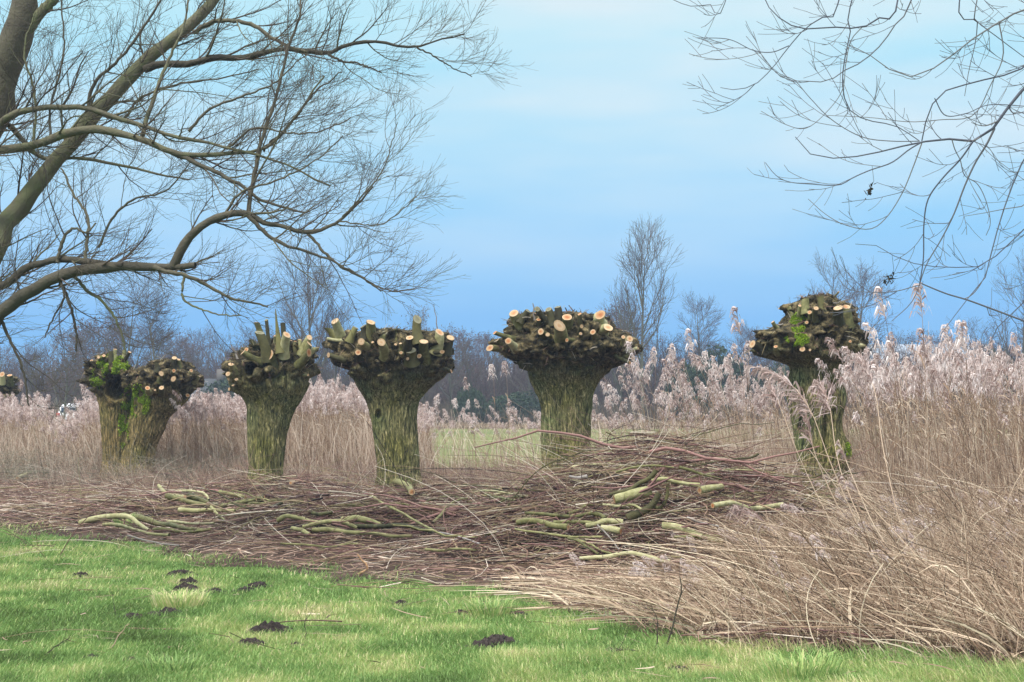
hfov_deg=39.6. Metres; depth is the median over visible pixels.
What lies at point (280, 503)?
brushwood branch
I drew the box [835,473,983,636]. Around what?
leaning reed
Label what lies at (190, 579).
molehill
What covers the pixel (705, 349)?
bare tree
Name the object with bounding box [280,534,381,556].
cut branch
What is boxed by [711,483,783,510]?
cut branch
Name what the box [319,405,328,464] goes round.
reed
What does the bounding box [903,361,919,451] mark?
reed
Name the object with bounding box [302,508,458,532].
brushwood branch
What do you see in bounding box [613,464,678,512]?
cut branch
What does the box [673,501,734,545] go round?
cut branch
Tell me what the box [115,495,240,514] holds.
brushwood branch
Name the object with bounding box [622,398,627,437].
reed
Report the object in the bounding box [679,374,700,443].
reed
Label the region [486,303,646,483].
pollard willow
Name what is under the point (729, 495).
brushwood branch
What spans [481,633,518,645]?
molehill
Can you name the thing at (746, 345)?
reed
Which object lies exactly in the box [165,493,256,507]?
cut branch
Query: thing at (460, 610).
molehill
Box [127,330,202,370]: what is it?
bare tree
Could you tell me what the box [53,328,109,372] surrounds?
bare tree
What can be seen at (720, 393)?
reed
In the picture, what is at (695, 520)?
cut branch
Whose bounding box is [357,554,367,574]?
twig
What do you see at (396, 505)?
brushwood branch
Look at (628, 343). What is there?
reed
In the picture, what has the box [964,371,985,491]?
reed
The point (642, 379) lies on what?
reed
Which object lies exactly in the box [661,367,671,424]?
reed
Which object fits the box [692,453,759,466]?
cut branch
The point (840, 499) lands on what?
brushwood branch
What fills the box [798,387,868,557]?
leaning reed
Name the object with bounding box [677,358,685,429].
reed
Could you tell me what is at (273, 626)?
molehill
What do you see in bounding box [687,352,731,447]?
reed
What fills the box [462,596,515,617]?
grass tuft
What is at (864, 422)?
reed
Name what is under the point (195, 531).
cut branch
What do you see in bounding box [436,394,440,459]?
reed
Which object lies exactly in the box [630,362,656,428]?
reed
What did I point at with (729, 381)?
reed
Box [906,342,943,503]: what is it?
reed
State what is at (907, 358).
reed
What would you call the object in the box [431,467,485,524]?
cut branch
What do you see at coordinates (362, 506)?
brushwood branch
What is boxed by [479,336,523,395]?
bare tree
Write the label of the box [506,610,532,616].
molehill
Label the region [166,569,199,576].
molehill
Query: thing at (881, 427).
reed
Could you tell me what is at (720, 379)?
reed
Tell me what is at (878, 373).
reed
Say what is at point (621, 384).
bare tree
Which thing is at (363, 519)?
cut branch
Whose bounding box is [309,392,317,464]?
reed
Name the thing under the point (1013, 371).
reed
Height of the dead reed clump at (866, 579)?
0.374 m
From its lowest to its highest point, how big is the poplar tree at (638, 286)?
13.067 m
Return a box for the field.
[4,428,1023,466]
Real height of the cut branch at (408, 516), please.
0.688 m
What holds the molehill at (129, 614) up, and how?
on the ground at (292, 556)
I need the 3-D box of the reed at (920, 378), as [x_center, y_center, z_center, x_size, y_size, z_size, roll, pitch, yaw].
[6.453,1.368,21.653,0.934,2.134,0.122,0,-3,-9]
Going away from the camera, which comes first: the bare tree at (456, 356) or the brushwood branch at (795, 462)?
the brushwood branch at (795, 462)
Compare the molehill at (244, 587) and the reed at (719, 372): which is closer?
the molehill at (244, 587)
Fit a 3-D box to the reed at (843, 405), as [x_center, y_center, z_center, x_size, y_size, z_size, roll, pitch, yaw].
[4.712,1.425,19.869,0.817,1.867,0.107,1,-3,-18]
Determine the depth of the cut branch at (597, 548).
12.71 m
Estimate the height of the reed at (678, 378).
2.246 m
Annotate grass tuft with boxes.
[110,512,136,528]
[136,650,204,673]
[145,587,213,609]
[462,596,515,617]
[750,646,848,681]
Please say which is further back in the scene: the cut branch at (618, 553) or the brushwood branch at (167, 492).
the brushwood branch at (167, 492)
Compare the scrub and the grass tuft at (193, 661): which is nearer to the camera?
the grass tuft at (193, 661)
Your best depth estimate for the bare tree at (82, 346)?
101.47 m
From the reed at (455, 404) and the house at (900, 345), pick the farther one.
the house at (900, 345)
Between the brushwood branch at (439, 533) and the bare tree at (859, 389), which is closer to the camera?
the brushwood branch at (439, 533)
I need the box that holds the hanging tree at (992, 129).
[674,0,1023,342]
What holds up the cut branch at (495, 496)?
on the brushwood
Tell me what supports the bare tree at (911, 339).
on the ground at (292, 556)
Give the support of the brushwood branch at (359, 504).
on the brushwood
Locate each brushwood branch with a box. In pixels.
[108,489,218,495]
[110,495,219,512]
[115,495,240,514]
[191,477,323,506]
[200,489,282,510]
[228,499,303,513]
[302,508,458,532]
[330,503,389,511]
[333,503,464,513]
[341,503,411,516]
[364,493,512,509]
[366,505,463,523]
[370,499,475,515]
[379,495,471,513]
[389,502,435,511]
[393,524,495,537]
[401,487,491,497]
[423,471,518,493]
[437,492,493,498]
[474,430,640,449]
[476,490,543,496]
[489,496,529,508]
[503,467,577,494]
[526,489,658,512]
[557,528,742,554]
[567,503,657,514]
[570,463,645,468]
[591,478,753,493]
[622,471,769,501]
[625,467,791,507]
[629,457,802,486]
[649,446,819,463]
[654,469,747,487]
[659,422,774,446]
[673,485,763,499]
[680,508,821,523]
[720,499,879,523]
[745,466,857,477]
[754,479,869,504]
[761,445,831,464]
[796,496,890,511]
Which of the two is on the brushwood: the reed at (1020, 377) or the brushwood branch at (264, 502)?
the brushwood branch at (264, 502)
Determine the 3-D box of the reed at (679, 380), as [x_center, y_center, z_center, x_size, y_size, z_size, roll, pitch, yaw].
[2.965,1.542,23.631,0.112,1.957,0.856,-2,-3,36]
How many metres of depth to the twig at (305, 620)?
8.83 m
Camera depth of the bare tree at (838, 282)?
85.99 m
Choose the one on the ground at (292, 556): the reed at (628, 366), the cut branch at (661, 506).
the reed at (628, 366)
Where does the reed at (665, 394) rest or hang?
on the ground at (292, 556)
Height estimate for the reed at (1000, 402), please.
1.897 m
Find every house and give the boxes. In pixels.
[188,369,231,416]
[870,337,991,385]
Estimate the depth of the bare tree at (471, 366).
89.93 m
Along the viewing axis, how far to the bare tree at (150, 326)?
80.27 m
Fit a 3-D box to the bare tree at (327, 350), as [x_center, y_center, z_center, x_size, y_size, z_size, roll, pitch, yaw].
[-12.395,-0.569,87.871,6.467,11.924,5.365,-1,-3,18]
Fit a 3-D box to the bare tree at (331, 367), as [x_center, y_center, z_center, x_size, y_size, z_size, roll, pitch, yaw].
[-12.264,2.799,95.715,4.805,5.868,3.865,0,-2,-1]
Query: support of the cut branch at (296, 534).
on the brushwood
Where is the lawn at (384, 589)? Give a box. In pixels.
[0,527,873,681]
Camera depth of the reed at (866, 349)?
18.12 m
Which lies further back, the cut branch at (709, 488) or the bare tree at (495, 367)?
the bare tree at (495, 367)
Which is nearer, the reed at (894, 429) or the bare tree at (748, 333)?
the reed at (894, 429)
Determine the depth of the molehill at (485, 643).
8.58 m
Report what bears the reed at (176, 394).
on the ground at (292, 556)
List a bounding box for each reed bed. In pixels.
[0,374,682,477]
[613,326,1023,507]
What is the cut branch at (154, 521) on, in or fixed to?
on the brushwood
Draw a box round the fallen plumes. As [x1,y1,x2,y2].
[569,473,1023,611]
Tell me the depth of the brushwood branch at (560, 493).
14.49 m
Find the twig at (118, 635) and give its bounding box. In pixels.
[110,624,128,647]
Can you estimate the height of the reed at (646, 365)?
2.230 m
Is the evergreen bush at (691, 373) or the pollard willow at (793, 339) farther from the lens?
the evergreen bush at (691, 373)
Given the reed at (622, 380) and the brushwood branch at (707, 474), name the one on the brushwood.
the brushwood branch at (707, 474)
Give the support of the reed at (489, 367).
on the ground at (292, 556)
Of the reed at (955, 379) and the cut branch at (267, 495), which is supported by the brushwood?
the cut branch at (267, 495)
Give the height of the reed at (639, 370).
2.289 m
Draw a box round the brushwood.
[0,376,1021,572]
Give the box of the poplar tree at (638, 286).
[604,214,683,415]
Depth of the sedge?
80.33 m
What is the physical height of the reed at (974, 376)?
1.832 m
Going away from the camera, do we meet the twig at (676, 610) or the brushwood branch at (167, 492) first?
the twig at (676, 610)
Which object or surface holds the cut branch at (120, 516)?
on the brushwood
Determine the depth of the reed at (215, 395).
28.13 m
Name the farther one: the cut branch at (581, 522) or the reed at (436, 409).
the reed at (436, 409)
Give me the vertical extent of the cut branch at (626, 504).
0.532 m
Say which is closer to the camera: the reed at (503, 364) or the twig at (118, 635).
the twig at (118, 635)
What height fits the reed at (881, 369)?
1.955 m
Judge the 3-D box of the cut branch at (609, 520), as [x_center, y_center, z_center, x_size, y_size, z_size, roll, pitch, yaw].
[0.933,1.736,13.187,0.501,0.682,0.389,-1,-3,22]
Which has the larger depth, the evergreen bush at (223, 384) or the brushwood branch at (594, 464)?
the evergreen bush at (223, 384)
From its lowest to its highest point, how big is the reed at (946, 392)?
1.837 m
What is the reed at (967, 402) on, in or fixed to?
on the ground at (292, 556)
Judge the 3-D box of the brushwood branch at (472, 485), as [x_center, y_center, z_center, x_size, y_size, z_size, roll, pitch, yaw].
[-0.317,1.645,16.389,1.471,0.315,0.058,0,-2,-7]
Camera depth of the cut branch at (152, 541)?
14.45 m
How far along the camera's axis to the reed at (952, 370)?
21.97 m
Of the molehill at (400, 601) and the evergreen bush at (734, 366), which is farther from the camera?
the evergreen bush at (734, 366)
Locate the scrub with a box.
[16,381,1023,427]
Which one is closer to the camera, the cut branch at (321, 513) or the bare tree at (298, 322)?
the cut branch at (321, 513)
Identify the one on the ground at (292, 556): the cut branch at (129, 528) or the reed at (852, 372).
the reed at (852, 372)
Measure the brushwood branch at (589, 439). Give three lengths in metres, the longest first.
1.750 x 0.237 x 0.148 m
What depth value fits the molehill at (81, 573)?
12.12 m
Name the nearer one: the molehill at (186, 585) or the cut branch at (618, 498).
the molehill at (186, 585)
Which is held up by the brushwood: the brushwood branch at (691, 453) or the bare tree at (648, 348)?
the brushwood branch at (691, 453)
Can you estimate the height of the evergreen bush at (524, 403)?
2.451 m
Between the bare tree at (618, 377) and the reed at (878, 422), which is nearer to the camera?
the reed at (878, 422)
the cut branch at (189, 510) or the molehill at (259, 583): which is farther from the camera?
the cut branch at (189, 510)
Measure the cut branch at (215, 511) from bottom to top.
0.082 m
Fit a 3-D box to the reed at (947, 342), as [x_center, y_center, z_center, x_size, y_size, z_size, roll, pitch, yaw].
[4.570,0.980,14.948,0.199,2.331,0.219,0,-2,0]
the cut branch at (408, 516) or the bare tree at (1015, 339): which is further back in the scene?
the bare tree at (1015, 339)
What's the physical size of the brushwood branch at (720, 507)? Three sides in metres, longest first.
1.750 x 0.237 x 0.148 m
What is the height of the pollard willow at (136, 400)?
2.728 m
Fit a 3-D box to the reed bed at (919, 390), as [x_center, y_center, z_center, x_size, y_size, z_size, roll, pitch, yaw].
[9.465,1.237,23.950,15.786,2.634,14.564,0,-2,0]
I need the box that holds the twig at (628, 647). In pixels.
[612,628,654,653]
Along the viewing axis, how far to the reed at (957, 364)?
16.25 m
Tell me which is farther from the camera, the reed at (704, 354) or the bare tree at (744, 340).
the bare tree at (744, 340)
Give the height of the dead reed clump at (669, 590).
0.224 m
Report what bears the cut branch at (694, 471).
on the brushwood
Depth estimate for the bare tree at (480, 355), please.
107.12 m
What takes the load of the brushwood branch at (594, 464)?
on the brushwood
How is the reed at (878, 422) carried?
on the ground at (292, 556)
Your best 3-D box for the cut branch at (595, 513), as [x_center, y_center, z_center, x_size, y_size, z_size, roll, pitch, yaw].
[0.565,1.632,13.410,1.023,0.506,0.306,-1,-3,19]
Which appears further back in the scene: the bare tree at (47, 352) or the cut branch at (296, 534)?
the bare tree at (47, 352)
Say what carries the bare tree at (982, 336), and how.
on the ground at (292, 556)
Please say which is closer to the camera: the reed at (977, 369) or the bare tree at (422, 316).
the reed at (977, 369)
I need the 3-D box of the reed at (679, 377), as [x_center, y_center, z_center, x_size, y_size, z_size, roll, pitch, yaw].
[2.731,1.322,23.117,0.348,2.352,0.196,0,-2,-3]
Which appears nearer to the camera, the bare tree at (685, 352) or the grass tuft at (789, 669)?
the grass tuft at (789, 669)
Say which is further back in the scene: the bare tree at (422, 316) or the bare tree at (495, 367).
the bare tree at (495, 367)
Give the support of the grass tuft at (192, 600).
on the lawn at (384, 589)
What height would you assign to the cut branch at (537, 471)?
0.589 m
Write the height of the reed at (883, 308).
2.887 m
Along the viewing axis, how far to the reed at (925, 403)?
20.61 m
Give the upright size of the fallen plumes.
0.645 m
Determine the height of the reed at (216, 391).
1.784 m
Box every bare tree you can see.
[0,343,21,375]
[0,345,22,373]
[10,341,47,388]
[14,348,55,400]
[24,337,75,379]
[41,320,93,418]
[53,317,136,409]
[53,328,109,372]
[66,318,152,365]
[66,328,106,395]
[75,262,185,368]
[93,333,131,362]
[104,322,159,366]
[121,281,202,370]
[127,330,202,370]
[155,322,203,371]
[165,333,217,373]
[180,322,216,368]
[187,330,256,377]
[216,324,255,368]
[244,322,314,346]
[259,236,359,384]
[270,280,329,380]
[312,322,347,379]
[315,347,353,391]
[317,300,355,385]
[393,301,436,406]
[425,328,479,421]
[426,320,474,403]
[439,327,508,410]
[448,332,504,390]
[452,332,480,371]
[465,329,507,371]
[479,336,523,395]
[501,360,538,401]
[595,302,665,409]
[602,290,652,426]
[606,329,632,413]
[640,333,664,370]
[644,332,685,402]
[646,344,686,387]
[656,332,716,384]
[661,292,741,371]
[676,343,720,362]
[715,323,771,373]
[724,320,764,371]
[735,342,767,383]
[750,356,785,383]
[751,359,788,397]
[783,246,881,379]
[833,256,903,413]
[847,346,880,400]
[867,338,921,371]
[885,329,917,343]
[892,328,939,370]
[926,331,960,394]
[929,316,1014,358]
[960,337,993,413]
[987,243,1023,409]
[997,328,1022,361]
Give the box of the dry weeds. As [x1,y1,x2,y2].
[0,448,801,506]
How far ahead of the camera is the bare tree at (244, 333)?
122.65 m
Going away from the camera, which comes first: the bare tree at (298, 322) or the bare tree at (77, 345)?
the bare tree at (298, 322)
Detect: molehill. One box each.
[59,572,92,576]
[117,612,141,618]
[157,606,183,615]
[165,582,198,591]
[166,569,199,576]
[173,576,198,584]
[205,587,223,592]
[231,586,257,592]
[237,637,266,646]
[238,581,277,587]
[245,620,293,635]
[390,599,410,605]
[447,609,467,614]
[451,640,500,648]
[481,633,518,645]
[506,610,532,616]
[667,665,692,672]
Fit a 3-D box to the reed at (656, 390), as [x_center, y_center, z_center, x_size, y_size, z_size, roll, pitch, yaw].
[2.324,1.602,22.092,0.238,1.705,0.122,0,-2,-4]
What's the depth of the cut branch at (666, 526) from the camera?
13.05 m
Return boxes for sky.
[0,0,1023,380]
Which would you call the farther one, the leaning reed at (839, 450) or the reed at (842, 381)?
the reed at (842, 381)
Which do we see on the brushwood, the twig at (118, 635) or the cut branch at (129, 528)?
the cut branch at (129, 528)
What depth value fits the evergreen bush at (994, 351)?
91.18 m
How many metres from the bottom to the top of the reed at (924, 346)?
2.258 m
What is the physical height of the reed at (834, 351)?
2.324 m
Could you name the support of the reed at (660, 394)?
on the ground at (292, 556)
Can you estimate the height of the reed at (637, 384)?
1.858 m
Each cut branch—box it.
[78,513,154,531]
[102,508,170,539]
[127,535,179,545]
[132,514,232,537]
[152,515,224,538]
[157,474,185,497]
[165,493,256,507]
[166,500,229,526]
[175,475,223,499]
[177,487,246,512]
[186,487,269,503]
[209,505,223,519]
[218,490,246,497]
[265,494,329,498]
[275,502,348,543]
[276,493,341,522]
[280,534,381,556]
[290,526,310,536]
[302,496,366,528]
[308,510,332,515]
[311,527,412,545]
[340,515,390,533]
[349,510,432,538]
[370,475,433,541]
[392,470,414,494]
[425,522,493,553]
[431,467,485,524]
[433,532,480,543]
[480,489,523,497]
[484,493,516,500]
[505,451,583,508]
[514,504,613,546]
[516,507,589,530]
[525,487,620,533]
[553,505,616,548]
[567,537,614,555]
[569,474,587,478]
[577,518,631,558]
[579,527,689,563]
[585,494,641,551]
[597,524,618,549]
[600,525,621,533]
[602,483,679,535]
[609,469,657,495]
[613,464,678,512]
[615,436,705,475]
[625,492,661,521]
[651,469,733,515]
[656,482,669,510]
[661,515,725,539]
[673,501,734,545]
[679,445,744,480]
[687,516,718,526]
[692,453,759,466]
[697,484,723,493]
[706,535,723,546]
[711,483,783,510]
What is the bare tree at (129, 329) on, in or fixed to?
on the ground at (292, 556)
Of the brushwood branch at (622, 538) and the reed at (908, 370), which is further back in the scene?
the reed at (908, 370)
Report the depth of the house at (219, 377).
89.59 m
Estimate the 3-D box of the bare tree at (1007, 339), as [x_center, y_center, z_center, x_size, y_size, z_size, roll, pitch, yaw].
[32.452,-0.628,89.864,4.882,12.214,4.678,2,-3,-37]
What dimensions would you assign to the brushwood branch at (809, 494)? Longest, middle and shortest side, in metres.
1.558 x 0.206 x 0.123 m
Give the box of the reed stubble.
[0,404,1023,513]
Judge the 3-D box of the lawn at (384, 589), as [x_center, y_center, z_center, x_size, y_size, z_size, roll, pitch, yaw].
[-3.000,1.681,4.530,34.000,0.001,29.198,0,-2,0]
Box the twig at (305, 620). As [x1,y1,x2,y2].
[298,603,311,639]
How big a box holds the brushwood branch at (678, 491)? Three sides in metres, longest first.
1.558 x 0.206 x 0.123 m
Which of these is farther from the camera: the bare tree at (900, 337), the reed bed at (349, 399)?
the bare tree at (900, 337)
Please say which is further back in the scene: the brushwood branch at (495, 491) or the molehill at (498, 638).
the brushwood branch at (495, 491)
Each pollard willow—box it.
[0,371,20,400]
[73,349,206,480]
[216,309,323,494]
[321,309,456,489]
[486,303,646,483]
[742,287,882,507]
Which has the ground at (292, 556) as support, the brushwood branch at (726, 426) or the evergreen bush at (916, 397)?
the evergreen bush at (916, 397)
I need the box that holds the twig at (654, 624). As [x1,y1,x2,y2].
[642,604,657,647]
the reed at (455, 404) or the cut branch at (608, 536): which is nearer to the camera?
the cut branch at (608, 536)
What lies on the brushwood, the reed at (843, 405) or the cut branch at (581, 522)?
the cut branch at (581, 522)
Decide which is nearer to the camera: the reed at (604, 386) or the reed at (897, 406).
the reed at (897, 406)
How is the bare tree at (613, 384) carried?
on the ground at (292, 556)
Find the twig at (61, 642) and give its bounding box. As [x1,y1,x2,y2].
[45,628,74,654]
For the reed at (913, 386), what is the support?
on the ground at (292, 556)
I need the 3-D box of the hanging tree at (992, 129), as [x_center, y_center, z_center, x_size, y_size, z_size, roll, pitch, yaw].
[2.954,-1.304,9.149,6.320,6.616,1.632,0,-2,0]
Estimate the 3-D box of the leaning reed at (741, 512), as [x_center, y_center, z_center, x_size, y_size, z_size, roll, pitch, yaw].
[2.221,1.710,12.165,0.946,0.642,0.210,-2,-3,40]
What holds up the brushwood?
on the ground at (292, 556)
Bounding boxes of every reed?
[169,398,196,459]
[172,390,209,464]
[177,405,182,465]
[213,393,222,462]
[214,388,234,468]
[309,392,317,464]
[309,399,314,463]
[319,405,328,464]
[326,387,337,470]
[434,403,444,471]
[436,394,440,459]
[453,398,458,457]
[463,377,476,472]
[465,400,470,434]
[487,364,496,461]
[501,361,510,458]
[593,394,599,466]
[600,381,631,439]
[602,377,642,446]
[607,384,633,429]
[608,396,613,444]
[616,366,638,437]
[618,375,638,429]
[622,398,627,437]
[624,341,650,428]
[625,363,659,432]
[625,375,642,425]
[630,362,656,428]
[632,376,645,433]
[633,361,668,437]
[635,380,646,428]
[639,377,646,427]
[643,370,654,425]
[644,363,650,436]
[647,346,659,420]
[654,389,664,434]
[658,374,665,439]
[658,393,664,436]
[661,358,702,438]
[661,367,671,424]
[663,343,677,433]
[664,392,671,428]
[667,355,690,433]
[671,385,686,434]
[672,351,687,434]
[676,376,697,431]
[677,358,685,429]
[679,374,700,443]
[680,375,712,434]
[684,328,704,435]
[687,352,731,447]
[693,354,739,453]
[696,381,704,416]
[701,350,711,422]
[707,369,716,422]
[710,355,730,445]
[711,361,736,452]
[718,364,723,420]
[719,392,742,436]
[723,353,732,428]
[723,356,737,421]
[725,502,794,550]
[727,369,734,447]
[727,388,738,438]
[729,306,755,457]
[729,344,752,467]
[730,340,751,451]
[733,391,753,458]
[735,375,741,437]
[737,393,750,433]
[741,366,752,408]
[744,364,868,547]
[760,377,844,544]
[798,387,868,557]
[806,377,887,564]
[815,358,864,473]
[823,376,874,484]
[824,337,887,483]
[824,381,866,479]
[833,369,892,508]
[835,440,953,621]
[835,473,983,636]
[838,364,896,496]
[840,346,914,516]
[841,350,869,466]
[844,364,909,504]
[848,351,902,528]
[850,346,871,490]
[852,353,910,503]
[854,363,868,481]
[855,362,872,464]
[858,371,916,501]
[861,322,934,502]
[863,363,892,490]
[867,370,885,490]
[870,359,936,475]
[870,366,892,515]
[871,364,926,490]
[872,286,904,485]
[872,370,887,509]
[873,353,919,450]
[873,361,898,476]
[877,353,900,510]
[878,367,910,492]
[881,363,923,481]
[883,381,926,485]
[884,340,908,483]
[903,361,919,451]
[903,375,922,486]
[904,357,919,446]
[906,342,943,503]
[906,361,962,462]
[907,374,925,500]
[908,349,929,509]
[909,282,932,505]
[910,364,975,476]
[914,328,941,513]
[915,345,931,474]
[915,365,933,471]
[923,368,953,471]
[925,360,998,494]
[926,377,942,479]
[930,368,986,486]
[931,347,977,493]
[931,353,1005,492]
[937,369,961,497]
[938,323,955,524]
[938,343,997,470]
[940,352,989,460]
[940,380,965,470]
[944,338,1014,494]
[947,361,955,476]
[948,320,975,516]
[948,352,1005,504]
[952,320,979,511]
[960,348,984,481]
[960,370,975,480]
[963,367,1011,467]
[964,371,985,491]
[965,372,990,495]
[967,349,980,488]
[971,339,995,476]
[975,358,1021,442]
[975,366,995,465]
[976,371,997,504]
[980,354,1010,482]
[982,356,1019,426]
[982,374,1023,462]
[990,374,998,458]
[994,354,1023,460]
[996,345,1016,468]
[999,371,1019,468]
[1003,358,1020,479]
[1009,367,1023,400]
[1014,345,1023,366]
[1018,364,1023,412]
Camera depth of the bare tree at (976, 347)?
93.07 m
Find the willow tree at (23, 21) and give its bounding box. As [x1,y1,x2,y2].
[0,0,536,441]
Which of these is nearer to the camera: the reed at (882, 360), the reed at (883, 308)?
the reed at (883, 308)
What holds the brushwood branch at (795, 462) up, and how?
on the brushwood
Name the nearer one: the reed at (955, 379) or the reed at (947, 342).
the reed at (955, 379)
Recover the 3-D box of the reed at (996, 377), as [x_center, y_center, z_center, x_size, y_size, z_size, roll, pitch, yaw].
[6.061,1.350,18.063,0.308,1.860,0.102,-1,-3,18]
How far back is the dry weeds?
26.06 m
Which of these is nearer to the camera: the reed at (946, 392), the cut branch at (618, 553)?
the cut branch at (618, 553)
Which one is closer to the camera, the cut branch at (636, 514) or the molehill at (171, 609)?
the molehill at (171, 609)
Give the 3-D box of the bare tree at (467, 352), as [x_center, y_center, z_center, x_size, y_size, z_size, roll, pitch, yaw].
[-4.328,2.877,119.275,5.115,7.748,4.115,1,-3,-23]
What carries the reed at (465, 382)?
on the ground at (292, 556)
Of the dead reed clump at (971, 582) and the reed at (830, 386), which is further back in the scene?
the reed at (830, 386)
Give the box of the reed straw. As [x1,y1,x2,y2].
[388,434,1023,667]
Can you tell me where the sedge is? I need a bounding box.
[41,416,1022,428]
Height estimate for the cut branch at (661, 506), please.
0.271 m
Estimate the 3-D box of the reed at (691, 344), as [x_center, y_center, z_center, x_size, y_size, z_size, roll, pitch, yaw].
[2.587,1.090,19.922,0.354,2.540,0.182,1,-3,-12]
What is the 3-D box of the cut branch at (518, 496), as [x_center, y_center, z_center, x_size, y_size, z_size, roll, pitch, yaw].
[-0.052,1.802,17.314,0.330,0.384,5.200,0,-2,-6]
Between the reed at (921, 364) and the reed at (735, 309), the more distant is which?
the reed at (735, 309)
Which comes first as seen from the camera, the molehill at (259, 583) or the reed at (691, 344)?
the molehill at (259, 583)
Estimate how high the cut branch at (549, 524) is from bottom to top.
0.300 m
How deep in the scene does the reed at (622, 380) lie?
22.22 m
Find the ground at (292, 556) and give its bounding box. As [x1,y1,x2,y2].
[0,416,1023,677]
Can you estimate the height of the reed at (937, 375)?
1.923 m
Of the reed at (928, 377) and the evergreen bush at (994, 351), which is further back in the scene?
the evergreen bush at (994, 351)
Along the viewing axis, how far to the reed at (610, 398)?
26.96 m
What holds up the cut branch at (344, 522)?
on the brushwood
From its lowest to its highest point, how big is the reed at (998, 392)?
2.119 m
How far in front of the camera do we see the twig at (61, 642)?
8.33 m
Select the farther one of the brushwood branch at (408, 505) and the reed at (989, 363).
the reed at (989, 363)
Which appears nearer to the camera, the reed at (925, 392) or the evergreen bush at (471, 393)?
the reed at (925, 392)
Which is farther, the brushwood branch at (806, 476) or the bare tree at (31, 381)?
the bare tree at (31, 381)
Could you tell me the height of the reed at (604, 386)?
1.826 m
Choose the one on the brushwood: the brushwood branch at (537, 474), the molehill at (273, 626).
the brushwood branch at (537, 474)
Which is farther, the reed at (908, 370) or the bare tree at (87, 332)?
the bare tree at (87, 332)
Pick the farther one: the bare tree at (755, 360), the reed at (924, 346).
the bare tree at (755, 360)
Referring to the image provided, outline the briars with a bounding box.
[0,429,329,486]
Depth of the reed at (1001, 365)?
19.22 m
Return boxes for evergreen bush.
[199,378,242,399]
[451,384,489,427]
[485,390,540,426]
[662,356,722,421]
[680,344,753,422]
[748,361,789,424]
[884,361,953,423]
[959,348,1021,422]
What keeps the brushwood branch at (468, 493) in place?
on the brushwood
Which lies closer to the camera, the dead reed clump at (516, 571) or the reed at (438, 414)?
the dead reed clump at (516, 571)
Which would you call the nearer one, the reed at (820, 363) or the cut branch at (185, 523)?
the cut branch at (185, 523)
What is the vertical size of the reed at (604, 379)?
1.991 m
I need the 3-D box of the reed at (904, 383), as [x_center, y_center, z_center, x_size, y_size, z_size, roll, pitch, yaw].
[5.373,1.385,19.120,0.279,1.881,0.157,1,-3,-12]
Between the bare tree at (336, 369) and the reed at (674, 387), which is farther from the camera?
the bare tree at (336, 369)
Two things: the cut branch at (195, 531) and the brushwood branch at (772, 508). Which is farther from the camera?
the cut branch at (195, 531)
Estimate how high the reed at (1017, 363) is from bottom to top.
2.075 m
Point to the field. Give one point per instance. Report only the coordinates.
(489, 439)
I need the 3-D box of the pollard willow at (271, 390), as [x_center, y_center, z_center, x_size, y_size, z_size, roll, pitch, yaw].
[-3.944,1.072,23.324,1.687,3.134,1.682,0,-2,0]
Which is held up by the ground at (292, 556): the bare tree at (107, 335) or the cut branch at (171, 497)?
the bare tree at (107, 335)
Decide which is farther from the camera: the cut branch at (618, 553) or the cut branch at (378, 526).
the cut branch at (378, 526)
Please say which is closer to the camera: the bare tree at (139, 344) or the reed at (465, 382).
the reed at (465, 382)
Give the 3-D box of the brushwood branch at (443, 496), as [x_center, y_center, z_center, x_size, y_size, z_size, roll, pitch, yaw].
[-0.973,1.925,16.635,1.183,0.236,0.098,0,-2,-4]
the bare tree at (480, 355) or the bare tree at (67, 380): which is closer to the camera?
the bare tree at (67, 380)
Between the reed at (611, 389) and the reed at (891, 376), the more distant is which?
the reed at (611, 389)
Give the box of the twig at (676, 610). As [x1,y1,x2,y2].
[666,562,686,646]
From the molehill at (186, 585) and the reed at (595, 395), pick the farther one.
the reed at (595, 395)
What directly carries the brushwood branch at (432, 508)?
on the brushwood
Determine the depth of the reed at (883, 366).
20.14 m
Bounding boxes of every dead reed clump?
[497,564,540,590]
[633,579,700,599]
[813,572,928,636]
[902,564,1016,649]
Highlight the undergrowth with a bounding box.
[0,328,1022,425]
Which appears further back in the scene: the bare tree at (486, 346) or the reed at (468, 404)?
the bare tree at (486, 346)
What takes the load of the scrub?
on the ground at (292, 556)
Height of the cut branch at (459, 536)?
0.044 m
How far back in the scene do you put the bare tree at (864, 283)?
88.13 m
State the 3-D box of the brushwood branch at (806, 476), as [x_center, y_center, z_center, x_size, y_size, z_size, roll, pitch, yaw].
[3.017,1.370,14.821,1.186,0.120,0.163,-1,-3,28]
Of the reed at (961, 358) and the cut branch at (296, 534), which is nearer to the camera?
the cut branch at (296, 534)
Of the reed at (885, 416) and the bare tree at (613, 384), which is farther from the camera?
the bare tree at (613, 384)
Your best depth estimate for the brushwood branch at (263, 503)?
16.27 m
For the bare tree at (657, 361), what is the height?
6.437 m
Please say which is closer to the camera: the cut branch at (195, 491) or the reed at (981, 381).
the reed at (981, 381)
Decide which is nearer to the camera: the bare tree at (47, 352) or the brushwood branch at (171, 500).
the brushwood branch at (171, 500)
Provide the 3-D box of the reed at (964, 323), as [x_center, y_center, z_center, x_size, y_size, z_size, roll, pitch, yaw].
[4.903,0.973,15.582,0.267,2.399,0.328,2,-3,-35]
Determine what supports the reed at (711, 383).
on the ground at (292, 556)
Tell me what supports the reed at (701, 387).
on the ground at (292, 556)

